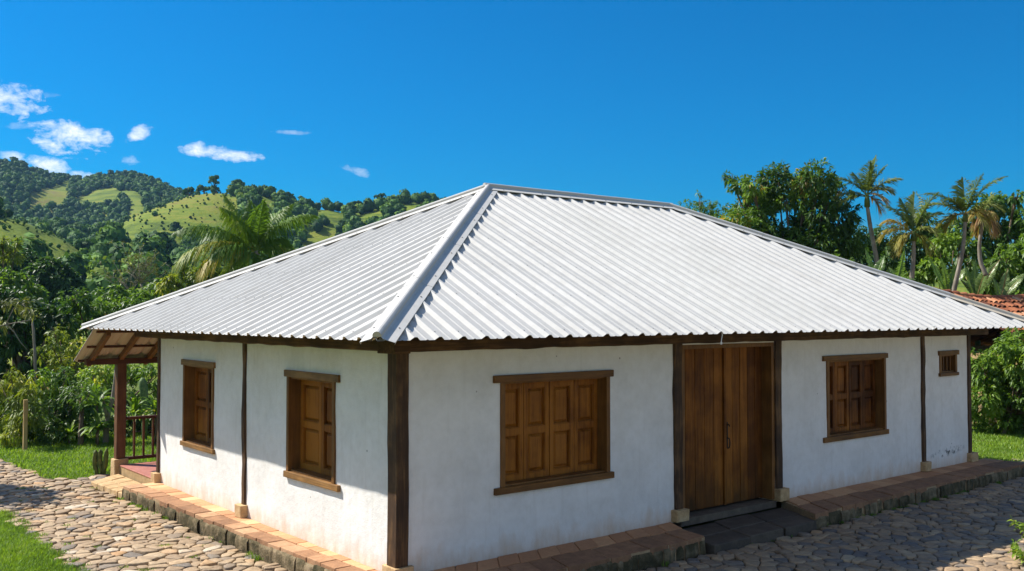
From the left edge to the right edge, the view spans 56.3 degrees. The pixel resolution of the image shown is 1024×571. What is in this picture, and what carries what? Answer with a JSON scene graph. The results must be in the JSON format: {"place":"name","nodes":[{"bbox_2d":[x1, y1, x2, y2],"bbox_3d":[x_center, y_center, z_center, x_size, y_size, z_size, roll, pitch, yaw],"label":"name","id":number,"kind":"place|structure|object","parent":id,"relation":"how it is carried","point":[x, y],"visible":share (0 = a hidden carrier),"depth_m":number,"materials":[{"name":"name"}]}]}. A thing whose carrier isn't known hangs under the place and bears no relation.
{"place":"outdoors","nodes":[
{"label":"outdoors","id":0,"kind":"place"},
{"bbox_2d":[0,510,86,570],"bbox_3d":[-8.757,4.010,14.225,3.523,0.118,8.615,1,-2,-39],"label":"lawn grass","id":1,"kind":"structure","parent":0,"point":[22,558],"depth_m":14.37,"materials":[{"name":"green plant"}]},
{"bbox_2d":[0,420,156,479],"bbox_3d":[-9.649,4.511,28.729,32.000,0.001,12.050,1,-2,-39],"label":"lawn","id":2,"kind":"structure","parent":0,"point":[70,456],"depth_m":23.89,"materials":[{"name":"green plant"}]},
{"bbox_2d":[23,399,27,449],"bbox_3d":[-12.885,3.732,25.332,0.108,1.416,0.142,1,-2,-39],"label":"wooden stake","id":3,"kind":"object","parent":2,"relation":"on","point":[25,420],"visible":0.81,"depth_m":25.28,"materials":[{"name":"beige wood"}]},
{"bbox_2d":[0,367,53,448],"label":"feathery shrub","id":4,"kind":"object","parent":2,"relation":"on","point":[20,389],"visible":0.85,"depth_m":26.15,"materials":[{"name":"green plant"}]},
{"bbox_2d":[27,365,99,446],"bbox_3d":[-13.034,3.580,27.621,2.129,2.648,3.019,1,-2,-39],"label":"garden bush","id":5,"kind":"object","parent":2,"relation":"on","point":[58,404],"visible":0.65,"depth_m":27.18,"materials":[{"name":"green plant"}]},
{"bbox_2d":[0,397,126,433],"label":"shady bush","id":6,"kind":"object","parent":2,"relation":"on","point":[6,411],"visible":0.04,"depth_m":29.07,"materials":[{"name":"green plant"}]},
{"bbox_2d":[52,419,78,443],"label":"sword leaved plant","id":7,"kind":"object","parent":2,"relation":"on","point":[68,428],"visible":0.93,"depth_m":26.49,"materials":[{"name":"green plant"}]},
{"bbox_2d":[64,377,103,444],"bbox_3d":[-11.889,3.629,26.455,0.822,2.059,2.299,1,-2,-31],"label":"young tree","id":8,"kind":"object","parent":2,"relation":"on","point":[83,390],"visible":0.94,"depth_m":26.32,"materials":[{"name":"green plant"}]},
{"bbox_2d":[77,409,113,445],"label":"sword leaved plant","id":9,"kind":"object","parent":2,"relation":"on","point":[98,425],"visible":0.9,"depth_m":26.44,"materials":[{"name":"green plant"}]},
{"bbox_2d":[77,380,114,444],"bbox_3d":[-11.485,3.525,26.734,1.252,1.834,1.204,1,-2,-20],"label":"sword leaved plant","id":10,"kind":"object","parent":2,"relation":"on","point":[100,404],"visible":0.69,"depth_m":26.59,"materials":[{"name":"green plant"}]},
{"bbox_2d":[66,363,157,426],"bbox_3d":[-11.707,3.225,29.723,3.705,3.059,3.025,1,-2,-17],"label":"flowering shrub","id":11,"kind":"object","parent":2,"relation":"on","point":[133,378],"visible":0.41,"depth_m":29.43,"materials":[{"name":"green plant"}]},
{"bbox_2d":[102,364,129,443],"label":"leaning tree","id":12,"kind":"object","parent":2,"relation":"on","point":[106,430],"visible":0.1,"depth_m":26.77,"materials":[{"name":"green plant"}]},
{"bbox_2d":[109,392,156,437],"bbox_3d":[-9.092,4.006,29.545,6.540,2.207,2.871,1,-2,-18],"label":"dark bush","id":13,"kind":"object","parent":2,"relation":"on","point":[130,424],"visible":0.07,"depth_m":28.64,"materials":[{"name":"green plant"}]},
{"bbox_2d":[112,393,154,424],"bbox_3d":[-10.596,3.720,26.834,1.266,1.449,1.285,1,-2,-39],"label":"sword leaved plant","id":14,"kind":"object","parent":2,"relation":"on","point":[134,405],"visible":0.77,"depth_m":26.79,"materials":[{"name":"green plant"}]},
{"bbox_2d":[138,378,147,439],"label":"column cactus","id":15,"kind":"object","parent":2,"relation":"on","point":[143,387],"depth_m":27.39,"materials":[{"name":"green plant"}]},
{"bbox_2d":[136,394,156,443],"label":"sword leaved plant","id":16,"kind":"object","parent":2,"relation":"on","point":[153,406],"visible":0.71,"depth_m":26.66,"materials":[{"name":"green plant"}]},
{"bbox_2d":[8,384,797,553],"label":"ground","id":17,"kind":"structure","parent":0,"point":[778,504],"depth_m":18.36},
{"bbox_2d":[0,284,86,406],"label":"dark glossy tree","id":18,"kind":"object","parent":17,"relation":"on","point":[52,317],"visible":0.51,"depth_m":37.09,"materials":[{"name":"green plant"}]},
{"bbox_2d":[25,326,102,414],"bbox_3d":[-15.115,3.069,32.750,2.152,3.539,2.693,0,-2,4],"label":"croton shrub","id":19,"kind":"object","parent":17,"relation":"on","point":[65,359],"visible":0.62,"depth_m":32.31,"materials":[{"name":"green plant"}]},
{"bbox_2d":[54,286,143,381],"bbox_3d":[-17.533,2.553,40.422,3.948,5.033,2.883,1,-2,-39],"label":"bushy tree","id":20,"kind":"object","parent":17,"relation":"on","point":[101,309],"visible":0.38,"depth_m":39.93,"materials":[{"name":"green plant"}]},
{"bbox_2d":[92,448,108,474],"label":"armed cactus","id":21,"kind":"object","parent":17,"relation":"on","point":[99,462],"visible":0.91,"depth_m":21.61,"materials":[{"name":"green plant"}]},
{"bbox_2d":[91,474,140,497],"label":"stone slab","id":22,"kind":"structure","parent":17,"relation":"on","point":[114,484],"depth_m":19.98,"materials":[{"name":"stone"}]},
{"bbox_2d":[91,277,169,367],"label":"slope shrub","id":23,"kind":"object","parent":17,"relation":"on","point":[152,288],"visible":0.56,"depth_m":53.68,"materials":[{"name":"green plant"}]},
{"bbox_2d":[153,259,226,295],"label":"pale shrub","id":24,"kind":"object","parent":17,"relation":"on","point":[170,283],"visible":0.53,"depth_m":53.06,"materials":[{"name":"green plant"}]},
{"bbox_2d":[0,481,1001,570],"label":"weeds","id":25,"kind":"object","parent":17,"relation":"on","point":[53,552],"visible":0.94,"depth_m":15.66,"materials":[{"name":"green plant"}]},
{"bbox_2d":[74,183,1023,570],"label":"white house","id":26,"kind":"structure","parent":17,"relation":"on","point":[484,371],"depth_m":15.60,"materials":[{"name":"paint"}]},
{"bbox_2d":[180,359,215,453],"bbox_3d":[-5.689,2.198,17.691,0.324,1.632,1.625,1,-2,-39],"label":"window","id":27,"kind":"structure","parent":26,"relation":"in","point":[198,376],"depth_m":18.04,"materials":[{"name":"brown wood"}]},
{"bbox_2d":[283,370,340,491],"bbox_3d":[-2.870,2.102,14.198,0.327,1.644,1.743,1,-2,-39],"label":"window","id":28,"kind":"structure","parent":26,"relation":"in","point":[310,396],"depth_m":14.47,"materials":[{"name":"brown wood"}]},
{"bbox_2d":[493,370,613,495],"bbox_3d":[0.568,2.103,14.076,2.328,1.656,0.329,1,-2,-39],"label":"window","id":29,"kind":"structure","parent":26,"relation":"in","point":[555,427],"depth_m":14.16,"materials":[{"name":"brown wood"}]},
{"bbox_2d":[673,342,775,526],"bbox_3d":[3.648,2.494,16.634,2.579,2.975,0.386,1,-2,-39],"label":"door","id":30,"kind":"structure","parent":26,"relation":"in","point":[728,389],"depth_m":16.74,"materials":[{"name":"brown wood"}]},
{"bbox_2d":[822,353,888,442],"bbox_3d":[6.748,2.197,19.066,2.323,1.659,0.328,1,-2,-39],"label":"window","id":31,"kind":"structure","parent":26,"relation":"in","point":[856,402],"depth_m":19.26,"materials":[{"name":"brown wood"}]},
{"bbox_2d":[938,350,958,376],"bbox_3d":[9.643,1.732,21.436,0.905,0.566,0.359,1,-2,-39],"label":"window","id":32,"kind":"structure","parent":26,"relation":"in","point":[948,358],"depth_m":21.42,"materials":[{"name":"brown wood"}]},
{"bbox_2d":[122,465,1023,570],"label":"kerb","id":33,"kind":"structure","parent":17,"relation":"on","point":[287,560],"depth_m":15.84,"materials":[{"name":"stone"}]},
{"bbox_2d":[679,190,741,225],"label":"slender tree","id":34,"kind":"object","parent":17,"relation":"on","point":[701,208],"visible":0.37,"depth_m":41.29,"materials":[{"name":"green plant"}]},
{"bbox_2d":[684,508,816,554],"bbox_3d":[3.948,4.038,15.844,3.123,0.178,1.045,1,-2,-39],"label":"step","id":35,"kind":"object","parent":17,"relation":"on","point":[738,532],"visible":0.89,"depth_m":15.63,"materials":[{"name":"stone"}]},
{"bbox_2d":[839,225,931,275],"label":"dark tree","id":36,"kind":"object","parent":17,"relation":"on","point":[892,263],"visible":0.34,"depth_m":42.63,"materials":[{"name":"green plant"}]},
{"bbox_2d":[0,167,1016,386],"bbox_3d":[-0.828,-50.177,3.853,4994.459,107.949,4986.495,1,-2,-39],"label":"hills","id":37,"kind":"structure","parent":0,"point":[57,193],"depth_m":350.79,"materials":[{"name":"green plant"}]},
{"bbox_2d":[0,235,25,360],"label":"tree","id":38,"kind":"object","parent":37,"relation":"on","point":[11,255],"visible":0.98,"depth_m":63.61,"materials":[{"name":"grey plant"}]},
{"bbox_2d":[0,296,36,415],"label":"pale sapling","id":39,"kind":"object","parent":37,"relation":"on","point":[6,305],"visible":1,"depth_m":30.30,"materials":[{"name":"green plant"}]},
{"bbox_2d":[0,247,40,278],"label":"round bush","id":40,"kind":"object","parent":37,"relation":"on","point":[31,258],"visible":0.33,"depth_m":89.10,"materials":[{"name":"green plant"}]},
{"bbox_2d":[0,266,49,368],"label":"orchard tree","id":41,"kind":"object","parent":37,"relation":"on","point":[18,280],"visible":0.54,"depth_m":58.50,"materials":[{"name":"green plant"}]},
{"bbox_2d":[20,256,89,315],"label":"dome tree","id":42,"kind":"object","parent":37,"relation":"on","point":[52,276],"visible":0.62,"depth_m":81.89,"materials":[{"name":"green plant"}]},
{"bbox_2d":[94,240,174,296],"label":"twiggy tree","id":43,"kind":"object","parent":37,"relation":"on","point":[147,266],"visible":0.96,"depth_m":57.61,"materials":[{"name":"green plant"}]},
{"bbox_2d":[168,221,182,230],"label":"pasture tree","id":44,"kind":"object","parent":37,"relation":"on","point":[174,226],"visible":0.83,"depth_m":331.94,"materials":[{"name":"green plant"}]},
{"bbox_2d":[181,186,194,195],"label":"crest tree","id":45,"kind":"object","parent":37,"relation":"on","point":[190,190],"visible":0.94,"depth_m":381.43,"materials":[{"name":"green plant"}]},
{"bbox_2d":[196,184,209,193],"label":"crest tree","id":46,"kind":"object","parent":37,"relation":"on","point":[203,188],"visible":0.95,"depth_m":381.30,"materials":[{"name":"green plant"}]},
{"bbox_2d":[208,175,219,192],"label":"crest tree","id":47,"kind":"object","parent":37,"relation":"on","point":[214,178],"visible":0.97,"depth_m":380.81,"materials":[{"name":"green plant"}]},
{"bbox_2d":[0,156,446,316],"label":"forest","id":48,"kind":"object","parent":37,"relation":"on","point":[89,231],"visible":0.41,"depth_m":365.30,"materials":[{"name":"green plant"}]},
{"bbox_2d":[231,179,244,183],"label":"crest tree","id":49,"kind":"object","parent":37,"relation":"on","point":[235,181],"visible":0.36,"depth_m":383.36,"materials":[{"name":"green plant"}]},
{"bbox_2d":[170,193,317,282],"bbox_3d":[-10.700,-1.188,38.522,5.739,5.154,2.793,0,-2,-9],"label":"royal palm","id":50,"kind":"object","parent":37,"relation":"on","point":[260,234],"visible":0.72,"depth_m":38.27,"materials":[{"name":"green plant"}]},
{"bbox_2d":[347,200,361,204],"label":"crest tree","id":51,"kind":"object","parent":37,"relation":"on","point":[355,202],"visible":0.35,"depth_m":392.88,"materials":[{"name":"green plant"}]},
{"bbox_2d":[373,193,385,199],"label":"crest tree","id":52,"kind":"object","parent":37,"relation":"on","point":[382,195],"visible":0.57,"depth_m":395.14,"materials":[{"name":"green plant"}]},
{"bbox_2d":[832,155,903,267],"bbox_3d":[13.298,-2.256,35.687,2.560,5.304,1.402,-1,-2,26],"label":"slim palm","id":53,"kind":"object","parent":37,"relation":"on","point":[866,182],"visible":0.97,"depth_m":35.66,"materials":[{"name":"green plant"}]},
{"bbox_2d":[877,191,944,280],"bbox_3d":[14.210,-1.388,34.174,2.343,4.096,1.520,-1,-2,19],"label":"short palm","id":54,"kind":"object","parent":37,"relation":"on","point":[910,221],"visible":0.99,"depth_m":34.16,"materials":[{"name":"green plant"}]},
{"bbox_2d":[921,173,1007,290],"bbox_3d":[17.076,-1.766,36.188,3.125,4.930,1.485,-1,-2,25],"label":"curved palm","id":55,"kind":"object","parent":37,"relation":"on","point":[958,202],"visible":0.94,"depth_m":36.20,"materials":[{"name":"green plant"}]},
{"bbox_2d":[968,193,1002,275],"bbox_3d":[18.184,-1.964,36.822,1.091,3.240,1.309,1,-2,-39],"label":"withered palm","id":56,"kind":"object","parent":37,"relation":"on","point":[994,226],"visible":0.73,"depth_m":36.80,"materials":[{"name":"brown plant"}]},
{"bbox_2d":[0,458,1023,570],"bbox_3d":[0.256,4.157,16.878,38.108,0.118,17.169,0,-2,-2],"label":"cobblestone path","id":57,"kind":"structure","parent":0,"point":[991,503],"depth_m":15.43,"materials":[{"name":"stone"}]},
{"bbox_2d":[1006,515,1023,541],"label":"roadside sprig","id":58,"kind":"object","parent":57,"relation":"on","point":[1020,527],"visible":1,"depth_m":14.95,"materials":[{"name":"green plant"}]},
{"bbox_2d":[1009,539,1023,563],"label":"roadside sprig","id":59,"kind":"object","parent":57,"relation":"on","point":[1016,550],"visible":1,"depth_m":13.85,"materials":[{"name":"green plant"}]},
{"bbox_2d":[0,0,1023,272],"label":"sky","id":60,"kind":"structure","parent":0,"point":[344,101],"materials":[{"name":"blue"}]},
{"bbox_2d":[123,458,1023,570],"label":"pavement","id":61,"kind":"structure","parent":0,"point":[624,546],"depth_m":14.88,"materials":[{"name":"ceramic"}]},
{"bbox_2d":[972,429,1023,461],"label":"lawn","id":62,"kind":"structure","parent":0,"point":[998,446],"depth_m":26.21,"materials":[{"name":"green plant"}]},
{"bbox_2d":[711,157,869,261],"bbox_3d":[10.696,0.004,37.449,6.414,9.957,3.932,0,-2,6],"label":"mango tree","id":63,"kind":"object","parent":62,"relation":"on","point":[810,191],"visible":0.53,"depth_m":36.75,"materials":[{"name":"green plant"}]},
{"bbox_2d":[865,249,885,269],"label":"banana plant","id":64,"kind":"object","parent":62,"relation":"on","point":[880,263],"visible":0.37,"depth_m":30.97,"materials":[{"name":"green plant"}]},
{"bbox_2d":[887,249,915,280],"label":"banana plant","id":65,"kind":"object","parent":62,"relation":"on","point":[899,270],"visible":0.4,"depth_m":30.13,"materials":[{"name":"green plant"}]},
{"bbox_2d":[900,224,971,288],"bbox_3d":[17.864,1.216,40.661,2.684,7.709,2.853,1,-2,-39],"label":"lime shrub","id":66,"kind":"object","parent":62,"relation":"on","point":[927,269],"visible":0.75,"depth_m":39.91,"materials":[{"name":"green plant"}]},
{"bbox_2d":[929,257,967,289],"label":"banana plant","id":67,"kind":"object","parent":62,"relation":"on","point":[946,281],"visible":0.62,"depth_m":37.78,"materials":[{"name":"green plant"}]},
{"bbox_2d":[905,189,1023,294],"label":"leafy tree","id":68,"kind":"object","parent":62,"relation":"on","point":[1012,227],"visible":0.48,"depth_m":41.74,"materials":[{"name":"green plant"}]},
{"bbox_2d":[962,260,999,345],"bbox_3d":[18.240,1.872,37.260,1.376,5.799,0.597,-1,-2,36],"label":"banana plant","id":69,"kind":"object","parent":62,"relation":"on","point":[975,287],"visible":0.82,"depth_m":37.26,"materials":[{"name":"green plant"}]},
{"bbox_2d":[944,289,1023,431],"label":"tile roofed house","id":70,"kind":"structure","parent":62,"relation":"on","point":[1013,303],"depth_m":32.57,"materials":[{"name":"tile"}]},
{"bbox_2d":[971,327,1023,435],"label":"broadleaf hedge","id":71,"kind":"object","parent":62,"relation":"on","point":[995,400],"visible":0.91,"depth_m":28.61,"materials":[{"name":"green plant"}]},
{"bbox_2d":[978,233,1023,294],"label":"glossy tree","id":72,"kind":"object","parent":62,"relation":"on","point":[1013,263],"visible":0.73,"depth_m":39.46,"materials":[{"name":"green plant"}]},
{"bbox_2d":[992,269,1023,353],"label":"banana plant","id":73,"kind":"object","parent":62,"relation":"on","point":[1007,288],"visible":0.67,"depth_m":36.96,"materials":[{"name":"green plant"}]}
]}

